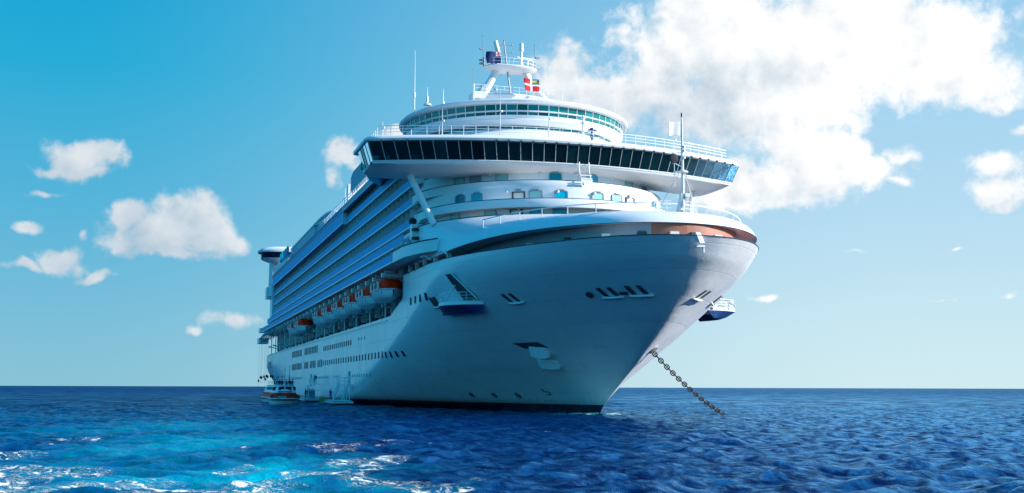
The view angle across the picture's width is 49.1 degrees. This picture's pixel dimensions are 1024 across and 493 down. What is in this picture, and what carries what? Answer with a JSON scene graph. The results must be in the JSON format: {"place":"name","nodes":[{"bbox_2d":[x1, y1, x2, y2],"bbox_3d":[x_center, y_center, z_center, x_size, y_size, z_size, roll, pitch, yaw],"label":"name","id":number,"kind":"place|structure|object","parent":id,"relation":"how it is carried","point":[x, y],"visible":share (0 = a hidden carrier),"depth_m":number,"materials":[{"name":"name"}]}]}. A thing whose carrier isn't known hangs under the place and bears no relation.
{"place":"outdoors","nodes":[
{"label":"outdoors","id":0,"kind":"place"},
{"bbox_2d":[0,386,1023,492],"bbox_3d":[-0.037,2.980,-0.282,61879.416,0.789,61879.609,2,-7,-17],"label":"sea","id":1,"kind":"structure","parent":0,"point":[150,439],"depth_m":59.16,"materials":[{"name":"liquid"}]},
{"bbox_2d":[261,376,288,401],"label":"tender boat","id":2,"kind":"object","parent":1,"relation":"on","point":[266,392],"visible":0.17,"depth_m":214.03,"materials":[{"name":"white paint"}]},
{"bbox_2d":[268,365,298,403],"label":"tender boat","id":3,"kind":"object","parent":1,"relation":"on","point":[282,394],"visible":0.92,"depth_m":188.53,"materials":[{"name":"white paint"}]},
{"bbox_2d":[297,378,318,401],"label":"boarding platform","id":4,"kind":"structure","parent":1,"relation":"on","point":[310,393],"depth_m":218.18,"materials":[{"name":"white paint"}]},
{"bbox_2d":[319,376,352,404],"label":"boarding platform","id":5,"kind":"structure","parent":1,"relation":"on","point":[336,402],"depth_m":183.80,"materials":[{"name":"white paint"}]},
{"bbox_2d":[257,35,758,412],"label":"cruise ship","id":6,"kind":"object","parent":1,"relation":"on","point":[540,251],"visible":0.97,"depth_m":137.76,"materials":[{"name":"grey metal"}]},
{"bbox_2d":[287,322,303,335],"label":"lifeboat","id":7,"kind":"object","parent":6,"relation":"hanging from","point":[291,330],"visible":0.46,"depth_m":256.95,"materials":[{"name":"white paint"}]},
{"bbox_2d":[293,318,313,333],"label":"lifeboat","id":8,"kind":"object","parent":6,"relation":"hanging from","point":[303,326],"visible":0.98,"depth_m":244.09,"materials":[{"name":"white paint"}]},
{"bbox_2d":[312,309,330,326],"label":"lifeboat","id":9,"kind":"object","parent":6,"relation":"hanging from","point":[318,320],"visible":0.53,"depth_m":213.64,"materials":[{"name":"white paint"}]},
{"bbox_2d":[321,305,340,322],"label":"lifeboat","id":10,"kind":"object","parent":6,"relation":"hanging from","point":[327,315],"visible":0.56,"depth_m":201.59,"materials":[{"name":"white paint"}]},
{"bbox_2d":[330,300,352,318],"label":"lifeboat","id":11,"kind":"object","parent":6,"relation":"hanging from","point":[337,308],"visible":0.66,"depth_m":189.51,"materials":[{"name":"white paint"}]},
{"bbox_2d":[342,294,365,314],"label":"lifeboat","id":12,"kind":"object","parent":6,"relation":"hanging from","point":[350,305],"visible":0.61,"depth_m":177.37,"materials":[{"name":"white paint"}]},
{"bbox_2d":[354,287,382,309],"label":"lifeboat","id":13,"kind":"object","parent":6,"relation":"hanging from","point":[364,299],"visible":0.59,"depth_m":165.31,"materials":[{"name":"white paint"}]},
{"bbox_2d":[369,275,402,303],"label":"lifeboat","id":14,"kind":"object","parent":6,"relation":"hanging from","point":[389,290],"visible":0.99,"depth_m":152.79,"materials":[{"name":"white paint"}]},
{"bbox_2d":[486,51,500,63],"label":"blue ensign","id":15,"kind":"object","parent":6,"relation":"attached to","point":[491,56],"visible":1,"depth_m":160.33,"materials":[{"name":"blue fabric"}]},
{"bbox_2d":[524,78,539,91],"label":"red ensign","id":16,"kind":"object","parent":6,"relation":"attached to","point":[532,84],"visible":1,"depth_m":159.83,"materials":[{"name":"fabric"}]},
{"bbox_2d":[668,122,680,135],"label":"white flag","id":17,"kind":"object","parent":6,"relation":"attached to","point":[674,128],"visible":1,"depth_m":111.80,"materials":[{"name":"fabric"}]},
{"bbox_2d":[652,351,724,413],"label":"anchor chain","id":18,"kind":"object","parent":6,"relation":"attached to","point":[679,379],"visible":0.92,"depth_m":123.86,"materials":[{"name":"metal"}]},
{"bbox_2d":[0,0,1023,388],"label":"sky","id":19,"kind":"structure","parent":0,"point":[150,150],"materials":[{"name":"blue"}]}
]}

